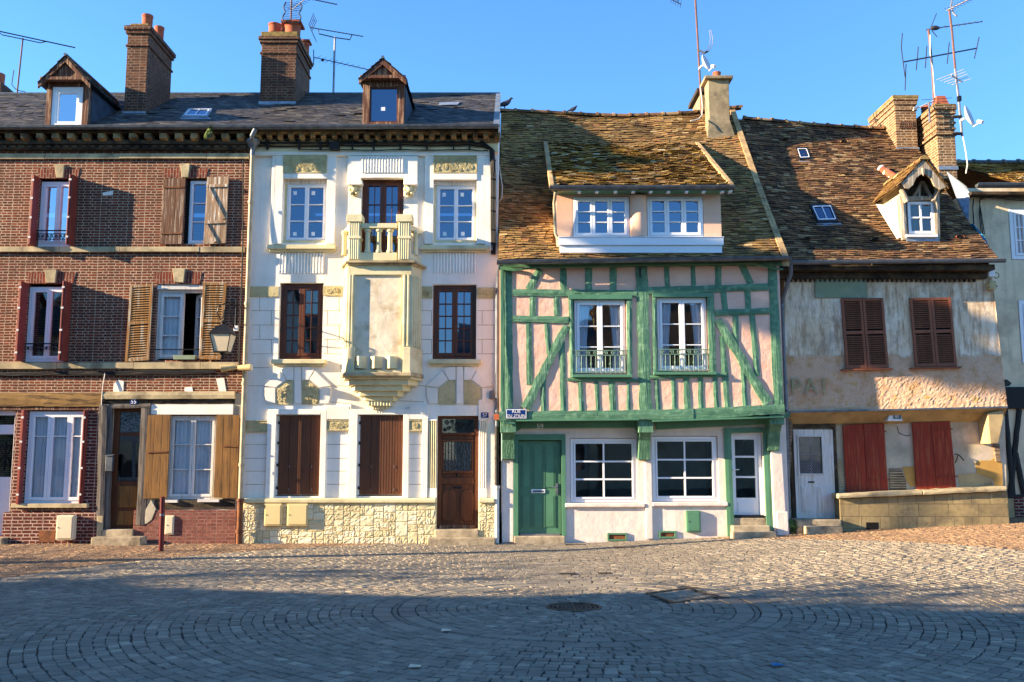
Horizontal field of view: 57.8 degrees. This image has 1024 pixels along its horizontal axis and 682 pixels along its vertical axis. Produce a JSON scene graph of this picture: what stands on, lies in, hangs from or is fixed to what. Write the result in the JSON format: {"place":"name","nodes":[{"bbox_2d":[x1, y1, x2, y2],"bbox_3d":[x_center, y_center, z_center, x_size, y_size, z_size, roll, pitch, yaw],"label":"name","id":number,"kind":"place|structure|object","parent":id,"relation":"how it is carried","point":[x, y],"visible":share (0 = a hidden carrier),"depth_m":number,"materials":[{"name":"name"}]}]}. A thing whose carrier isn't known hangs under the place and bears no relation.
{"place":"outdoors","nodes":[
{"label":"outdoors","id":0,"kind":"place"},
{"bbox_2d":[0,461,1023,681],"bbox_3d":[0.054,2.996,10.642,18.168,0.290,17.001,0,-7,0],"label":"road","id":1,"kind":"structure","parent":0,"point":[312,582],"depth_m":10.45,"materials":[{"name":"stone"}]},
{"bbox_2d":[0,13,313,545],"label":"brick house","id":2,"kind":"structure","parent":1,"relation":"on","point":[126,217],"depth_m":19.66,"materials":[{"name":"brown brick"}]},
{"bbox_2d":[0,411,15,535],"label":"door","id":3,"kind":"structure","parent":2,"relation":"in","point":[5,482],"depth_m":19.25,"materials":[{"name":"white paint"}]},
{"bbox_2d":[0,31,74,91],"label":"tv aerial","id":4,"kind":"object","parent":2,"relation":"attached to","point":[23,39],"visible":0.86,"depth_m":24.07,"materials":[{"name":"grey metal"}]},
{"bbox_2d":[25,287,63,361],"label":"window","id":5,"kind":"structure","parent":2,"relation":"in","point":[50,291],"depth_m":19.64,"materials":[{"name":"white paint"}]},
{"bbox_2d":[24,411,83,502],"bbox_3d":[-9.467,2.421,19.335,1.219,1.899,0.140,0,-7,0],"label":"window","id":6,"kind":"structure","parent":2,"relation":"in","point":[53,466],"depth_m":19.33,"materials":[{"name":"white glass"}]},
{"bbox_2d":[38,182,71,246],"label":"window","id":7,"kind":"structure","parent":2,"relation":"in","point":[54,195],"depth_m":19.96,"materials":[{"name":"glass"}]},
{"bbox_2d":[56,515,76,539],"bbox_3d":[-9.074,3.793,18.885,0.346,0.489,0.184,0,-7,0],"label":"meter box","id":8,"kind":"object","parent":2,"relation":"attached to","point":[66,525],"visible":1,"depth_m":18.81,"materials":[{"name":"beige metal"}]},
{"bbox_2d":[56,517,71,537],"bbox_3d":[-9.074,3.783,18.806,0.296,0.429,0.024,0,-7,0],"label":"door","id":9,"kind":"structure","parent":8,"relation":"in","point":[64,524],"depth_m":18.80,"materials":[{"name":"beige metal"}]},
{"bbox_2d":[0,370,214,375],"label":"cable bundle","id":10,"kind":"object","parent":2,"relation":"attached to","point":[101,373],"visible":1,"depth_m":19.37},
{"bbox_2d":[105,454,114,470],"bbox_3d":[-8.289,2.506,19.112,0.163,0.346,0.110,0,-7,0],"label":"letter box","id":11,"kind":"object","parent":2,"relation":"attached to","point":[109,464],"visible":1,"depth_m":19.08,"materials":[{"name":"metal"}]},
{"bbox_2d":[110,408,140,528],"bbox_3d":[-7.997,2.664,19.409,0.684,2.535,0.222,0,-7,0],"label":"door","id":12,"kind":"structure","parent":2,"relation":"in","point":[123,491],"depth_m":19.39,"materials":[{"name":"brown wood"}]},
{"bbox_2d":[130,399,136,403],"bbox_3d":[-7.874,1.264,19.301,0.144,0.111,0.016,0,-7,0],"label":"number plate","id":13,"kind":"object","parent":2,"relation":"attached to","point":[133,401],"visible":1,"depth_m":19.30,"materials":[{"name":"blue metal"}]},
{"bbox_2d":[165,515,174,534],"bbox_3d":[-7.006,3.762,18.975,0.185,0.386,0.054,0,-7,0],"label":"meter box","id":14,"kind":"object","parent":2,"relation":"attached to","point":[169,524],"visible":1,"depth_m":18.96,"materials":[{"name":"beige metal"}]},
{"bbox_2d":[166,517,172,532],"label":"door","id":15,"kind":"structure","parent":14,"relation":"in","point":[169,520],"depth_m":18.96,"materials":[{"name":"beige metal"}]},
{"bbox_2d":[157,293,184,358],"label":"window","id":16,"kind":"structure","parent":2,"relation":"in","point":[172,305],"depth_m":19.72,"materials":[{"name":"white paint"}]},
{"bbox_2d":[155,285,202,359],"bbox_3d":[-7.027,-0.384,19.668,0.987,1.612,0.170,0,-7,0],"label":"window frame","id":17,"kind":"structure","parent":2,"relation":"in","point":[162,288],"depth_m":19.68,"materials":[{"name":"white paint"}]},
{"bbox_2d":[173,355,197,359],"bbox_3d":[-6.859,0.350,19.483,0.478,0.090,0.140,0,-7,0],"label":"planter box","id":18,"kind":"object","parent":2,"relation":"on","point":[184,357],"visible":1,"depth_m":19.41,"materials":[{"name":"green paint"}]},
{"bbox_2d":[167,416,216,498],"bbox_3d":[-6.649,2.426,19.354,0.996,1.725,0.140,0,-7,0],"label":"window","id":19,"kind":"structure","parent":2,"relation":"in","point":[192,438],"depth_m":19.36,"materials":[{"name":"white glass"}]},
{"bbox_2d":[188,181,206,243],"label":"window","id":20,"kind":"structure","parent":2,"relation":"in","point":[197,189],"depth_m":19.98,"materials":[{"name":"glass"}]},
{"bbox_2d":[194,294,202,359],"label":"window","id":21,"kind":"structure","parent":2,"relation":"in","point":[198,313],"depth_m":19.87,"materials":[{"name":"white paint"}]},
{"bbox_2d":[204,125,211,138],"bbox_3d":[-6.395,-4.391,19.552,0.177,0.328,0.098,0,-7,0],"label":"gutter weed","id":22,"kind":"object","parent":2,"relation":"hanging from","point":[207,132],"visible":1,"depth_m":19.56,"materials":[{"name":"green plant"}]},
{"bbox_2d":[208,298,238,359],"bbox_3d":[-5.774,-0.279,18.950,0.450,1.403,1.199,0,-7,0],"label":"wall lantern","id":23,"kind":"object","parent":2,"relation":"attached to","point":[223,335],"depth_m":18.41,"materials":[{"name":"black metal"}]},
{"bbox_2d":[220,364,235,371],"bbox_3d":[-5.887,0.572,19.266,0.302,0.166,0.316,2,-7,-12],"label":"floodlight","id":24,"kind":"object","parent":2,"relation":"attached to","point":[229,367],"visible":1,"depth_m":19.12,"materials":[{"name":"beige metal"}]},
{"bbox_2d":[237,364,252,370],"bbox_3d":[-5.598,0.555,19.233,0.510,0.145,0.224,-4,-8,31],"label":"floodlight","id":25,"kind":"object","parent":2,"relation":"attached to","point":[247,367],"visible":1,"depth_m":19.13,"materials":[{"name":"beige metal"}]},
{"bbox_2d":[242,20,502,544],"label":"white house","id":26,"kind":"structure","parent":1,"relation":"on","point":[365,422],"depth_m":19.62,"materials":[{"name":"paint"}]},
{"bbox_2d":[264,503,282,525],"bbox_3d":[-4.897,3.562,19.024,0.360,0.452,0.104,0,-7,0],"label":"meter box","id":27,"kind":"object","parent":26,"relation":"attached to","point":[272,514],"visible":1,"depth_m":18.99,"materials":[{"name":"beige metal"}]},
{"bbox_2d":[265,505,280,524],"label":"door","id":28,"kind":"structure","parent":27,"relation":"in","point":[272,512],"depth_m":18.98,"materials":[{"name":"beige metal"}]},
{"bbox_2d":[287,503,308,525],"bbox_3d":[-4.395,3.562,19.024,0.426,0.452,0.104,0,-7,0],"label":"meter box","id":29,"kind":"object","parent":26,"relation":"attached to","point":[297,514],"visible":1,"depth_m":18.99,"materials":[{"name":"beige metal"}]},
{"bbox_2d":[288,505,306,524],"bbox_3d":[-4.395,3.557,18.985,0.376,0.392,0.024,0,-7,0],"label":"door","id":30,"kind":"structure","parent":29,"relation":"in","point":[296,513],"depth_m":18.98,"materials":[{"name":"beige metal"}]},
{"bbox_2d":[279,285,323,358],"bbox_3d":[-4.483,-0.408,19.826,0.908,1.605,0.084,0,-7,0],"label":"window","id":31,"kind":"structure","parent":26,"relation":"in","point":[301,340],"depth_m":19.79,"materials":[{"name":"brown wood"}]},
{"bbox_2d":[286,184,326,239],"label":"window","id":32,"kind":"structure","parent":26,"relation":"in","point":[306,203],"depth_m":20.11,"materials":[{"name":"glass"}]},
{"bbox_2d":[282,0,336,22],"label":"tv aerial","id":33,"kind":"object","parent":26,"relation":"on","point":[293,7],"visible":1,"depth_m":22.37,"materials":[{"name":"metal"}]},
{"bbox_2d":[309,13,369,91],"bbox_3d":[-4.366,-7.026,23.606,1.803,2.214,0.505,5,-9,-35],"label":"tv aerial","id":34,"kind":"object","parent":26,"relation":"attached to","point":[334,62],"visible":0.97,"depth_m":23.59,"materials":[{"name":"metal"}]},
{"bbox_2d":[258,139,495,254],"bbox_3d":[-2.979,-3.107,19.878,5.278,2.523,0.164,0,-7,-1],"label":"cable run","id":35,"kind":"object","parent":26,"relation":"attached to","point":[334,145],"visible":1,"depth_m":19.98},
{"bbox_2d":[362,180,403,253],"bbox_3d":[-2.793,-2.540,20.087,0.896,1.922,0.084,0,-7,0],"label":"balcony door","id":36,"kind":"structure","parent":26,"relation":"in","point":[382,199],"depth_m":20.12,"materials":[{"name":"brown wood"}]},
{"bbox_2d":[433,286,475,358],"bbox_3d":[-1.223,-0.391,19.823,0.908,1.571,0.084,0,-7,0],"label":"window","id":37,"kind":"structure","parent":26,"relation":"in","point":[454,316],"depth_m":19.81,"materials":[{"name":"brown wood"}]},
{"bbox_2d":[436,186,474,239],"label":"window","id":38,"kind":"structure","parent":26,"relation":"in","point":[455,205],"depth_m":20.10,"materials":[{"name":"glass"}]},
{"bbox_2d":[437,416,478,527],"bbox_3d":[-1.132,2.760,19.533,0.865,2.354,0.293,0,-7,0],"label":"door","id":39,"kind":"structure","parent":26,"relation":"in","point":[458,436],"depth_m":19.46,"materials":[{"name":"brown wood"}]},
{"bbox_2d":[481,412,488,417],"bbox_3d":[-0.569,1.551,19.417,0.156,0.111,0.016,0,-7,0],"label":"number plate","id":40,"kind":"object","parent":26,"relation":"attached to","point":[484,414],"visible":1,"depth_m":19.41,"materials":[{"name":"blue metal"}]},
{"bbox_2d":[490,391,493,398],"bbox_3d":[-0.418,1.123,19.428,0.100,0.167,0.100,0,-7,0],"label":"junction box","id":41,"kind":"object","parent":26,"relation":"attached to","point":[491,394],"visible":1,"depth_m":19.38,"materials":[{"name":"metal"}]},
{"bbox_2d":[0,538,1023,580],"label":"kerb course","id":42,"kind":"object","parent":1,"relation":"on","point":[415,543],"visible":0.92,"depth_m":16.30,"materials":[{"name":"stone"}]},
{"bbox_2d":[546,602,601,611],"bbox_3d":[0.736,3.176,11.036,0.670,0.038,0.670,0,-7,0],"label":"manhole cover","id":43,"kind":"object","parent":1,"relation":"on","point":[574,606],"visible":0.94,"depth_m":11.04,"materials":[{"name":"metal"}]},
{"bbox_2d":[372,581,779,648],"bbox_3d":[0.730,3.159,11.037,4.737,0.052,4.730,0,-7,0],"label":"paving ring","id":44,"kind":"object","parent":1,"relation":"on","point":[745,613],"visible":0.99,"depth_m":9.90,"materials":[{"name":"grey stone"}]},
{"bbox_2d":[392,583,759,643],"bbox_3d":[0.736,3.164,11.038,4.290,0.047,4.292,0,-7,0],"label":"dark sett ring","id":45,"kind":"object","parent":1,"relation":"on","point":[398,617],"visible":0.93,"depth_m":9.97,"materials":[{"name":"stone"}]},
{"bbox_2d":[613,546,641,548],"bbox_3d":[2.249,3.960,17.785,0.600,0.032,0.140,0,-7,0],"label":"valve cover","id":46,"kind":"object","parent":1,"relation":"on","point":[624,547],"visible":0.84,"depth_m":17.84,"materials":[{"name":"metal"}]},
{"bbox_2d":[497,71,791,543],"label":"timber house","id":47,"kind":"structure","parent":1,"relation":"on","point":[650,399],"depth_m":19.29,"materials":[{"name":"ceramic"}]},
{"bbox_2d":[500,97,512,107],"bbox_3d":[-0.211,-6.116,23.822,0.486,0.280,0.124,0,-7,0],"label":"pigeon","id":48,"kind":"object","parent":47,"relation":"on","point":[505,103],"visible":0.78,"depth_m":23.78,"materials":[{"name":"grey"}]},
{"bbox_2d":[506,409,526,418],"bbox_3d":[0.087,1.478,18.830,0.433,0.205,0.031,0,-7,0],"label":"street sign","id":49,"kind":"object","parent":47,"relation":"attached to","point":[516,413],"visible":1,"depth_m":18.82,"materials":[{"name":"white metal"}]},
{"bbox_2d":[519,441,560,534],"bbox_3d":[0.579,3.045,19.267,0.885,1.938,0.131,0,-7,0],"label":"door","id":50,"kind":"structure","parent":47,"relation":"in","point":[539,461],"depth_m":19.27,"materials":[{"name":"green paint"}]},
{"bbox_2d":[574,300,625,373],"bbox_3d":[1.826,-0.085,19.310,1.054,1.530,0.140,0,-7,0],"label":"window","id":51,"kind":"structure","parent":47,"relation":"in","point":[581,307],"depth_m":19.30,"materials":[{"name":"white paint"}]},
{"bbox_2d":[570,439,637,502],"bbox_3d":[1.907,2.693,19.314,1.384,1.316,0.084,0,-7,0],"label":"window","id":52,"kind":"structure","parent":47,"relation":"in","point":[633,442],"depth_m":19.27,"materials":[{"name":"white paint"}]},
{"bbox_2d":[500,262,782,423],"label":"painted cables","id":53,"kind":"object","parent":47,"relation":"attached to","point":[502,268],"visible":1,"depth_m":19.22,"materials":[{"name":"green paint"}]},
{"bbox_2d":[657,298,706,370],"bbox_3d":[3.533,-0.130,19.316,1.021,1.531,0.140,0,-7,0],"label":"window","id":54,"kind":"structure","parent":47,"relation":"in","point":[697,305],"depth_m":19.31,"materials":[{"name":"white paint"}]},
{"bbox_2d":[652,436,717,500],"bbox_3d":[3.594,2.660,19.318,1.351,1.338,0.084,0,-7,0],"label":"window","id":55,"kind":"structure","parent":47,"relation":"in","point":[713,439],"depth_m":19.29,"materials":[{"name":"white paint"}]},
{"bbox_2d":[673,0,712,120],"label":"tv mast","id":56,"kind":"object","parent":47,"relation":"attached to","point":[700,90],"visible":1,"depth_m":23.70,"materials":[{"name":"metal"}]},
{"bbox_2d":[698,55,715,70],"bbox_3d":[4.913,-6.999,23.396,0.265,0.513,0.690,1,-7,-7],"label":"satellite dish","id":57,"kind":"object","parent":56,"relation":"attached to","point":[705,62],"visible":1,"depth_m":23.47,"materials":[{"name":"paint"}]},
{"bbox_2d":[686,510,700,531],"bbox_3d":[3.726,3.707,19.062,0.296,0.442,0.094,0,-7,0],"label":"meter box","id":58,"kind":"object","parent":47,"relation":"attached to","point":[693,520],"visible":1,"depth_m":19.03,"materials":[{"name":"green paint"}]},
{"bbox_2d":[687,512,699,530],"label":"door","id":59,"kind":"structure","parent":58,"relation":"in","point":[693,517],"depth_m":19.03,"materials":[{"name":"green paint"}]},
{"bbox_2d":[731,433,762,514],"bbox_3d":[4.859,2.762,19.322,0.687,1.691,0.130,0,-7,0],"label":"door","id":60,"kind":"structure","parent":47,"relation":"in","point":[742,506],"depth_m":19.31,"materials":[{"name":"white paint"}]},
{"bbox_2d":[645,587,717,602],"bbox_3d":[2.167,3.266,11.906,0.733,0.045,1.057,2,-7,-15],"label":"square cover","id":61,"kind":"object","parent":1,"relation":"on","point":[681,595],"visible":0.97,"depth_m":11.88,"materials":[{"name":"metal"}]},
{"bbox_2d":[771,662,782,665],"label":"litter","id":62,"kind":"object","parent":1,"relation":"on","point":[775,664],"visible":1,"depth_m":7.88,"materials":[{"name":"blue plastic"}]},
{"bbox_2d":[738,95,1009,533],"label":"plaster house","id":63,"kind":"structure","parent":1,"relation":"on","point":[887,302],"depth_m":19.73,"materials":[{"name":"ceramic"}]},
{"bbox_2d":[793,430,834,517],"bbox_3d":[6.420,2.827,19.715,0.842,1.882,0.095,0,-7,0],"label":"door","id":64,"kind":"structure","parent":63,"relation":"in","point":[814,479],"depth_m":19.69,"materials":[{"name":"white paint"}]},
{"bbox_2d":[884,415,901,420],"bbox_3d":[8.097,1.624,19.721,0.320,0.158,0.216,0,-7,0],"label":"number light","id":65,"kind":"object","parent":63,"relation":"attached to","point":[894,418],"visible":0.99,"depth_m":19.62,"materials":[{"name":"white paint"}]},
{"bbox_2d":[913,98,947,122],"bbox_3d":[10.201,-5.641,22.687,1.088,0.636,0.290,1,-7,-11],"label":"tv aerial","id":66,"kind":"object","parent":63,"relation":"attached to","point":[917,107],"visible":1,"depth_m":22.66,"materials":[{"name":"metal"}]},
{"bbox_2d":[901,13,982,103],"bbox_3d":[10.971,-6.975,23.293,2.750,2.834,0.614,2,-7,-17],"label":"tv mast","id":67,"kind":"object","parent":63,"relation":"attached to","point":[934,27],"visible":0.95,"depth_m":23.24,"materials":[{"name":"silver metal"}]},
{"bbox_2d":[937,0,970,173],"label":"tv mast","id":68,"kind":"object","parent":63,"relation":"attached to","point":[959,97],"visible":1,"depth_m":22.05,"materials":[{"name":"metal"}]},
{"bbox_2d":[960,106,983,126],"bbox_3d":[10.753,-5.270,21.724,0.314,0.578,0.574,0,-7,0],"label":"satellite dish","id":69,"kind":"object","parent":68,"relation":"attached to","point":[968,116],"visible":1,"depth_m":21.74,"materials":[{"name":"paint"}]},
{"bbox_2d":[986,271,998,289],"bbox_3d":[10.240,-1.283,19.713,0.286,0.413,0.140,0,-7,0],"label":"cable junction","id":70,"kind":"object","parent":63,"relation":"attached to","point":[991,285],"visible":1,"depth_m":19.68,"materials":[{"name":"white paint"}]},
{"bbox_2d":[946,159,1023,517],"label":"neighbour house","id":71,"kind":"structure","parent":1,"relation":"on","point":[1003,223],"depth_m":21.33,"materials":[{"name":"paint"}]},
{"bbox_2d":[972,196,1023,233],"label":"cable drop","id":72,"kind":"object","parent":71,"relation":"attached to","point":[980,211],"visible":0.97,"depth_m":21.47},
{"bbox_2d":[1008,209,1023,259],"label":"window","id":73,"kind":"structure","parent":71,"relation":"in","point":[1012,213],"depth_m":21.44,"materials":[{"name":"white paint"}]},
{"bbox_2d":[1018,300,1023,362],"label":"window","id":74,"kind":"structure","parent":71,"relation":"in","point":[1020,302],"depth_m":21.19,"materials":[{"name":"white paint"}]},
{"bbox_2d":[0,517,1023,577],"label":"pavement","id":75,"kind":"structure","parent":0,"point":[17,559],"depth_m":17.47,"materials":[{"name":"grey stone"}]},
{"bbox_2d":[158,496,164,551],"bbox_3d":[-6.585,3.461,17.447,0.109,1.062,0.094,0,-7,0],"label":"post","id":76,"kind":"object","parent":75,"relation":"on","point":[161,524],"visible":0.92,"depth_m":17.41,"materials":[{"name":"red metal"}]},
{"bbox_2d":[788,518,799,533],"bbox_3d":[5.766,3.781,19.076,0.287,0.358,0.190,0,-7,0],"label":"weed","id":77,"kind":"object","parent":75,"relation":"on","point":[792,526],"visible":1,"depth_m":19.04,"materials":[{"name":"green plant"}]},
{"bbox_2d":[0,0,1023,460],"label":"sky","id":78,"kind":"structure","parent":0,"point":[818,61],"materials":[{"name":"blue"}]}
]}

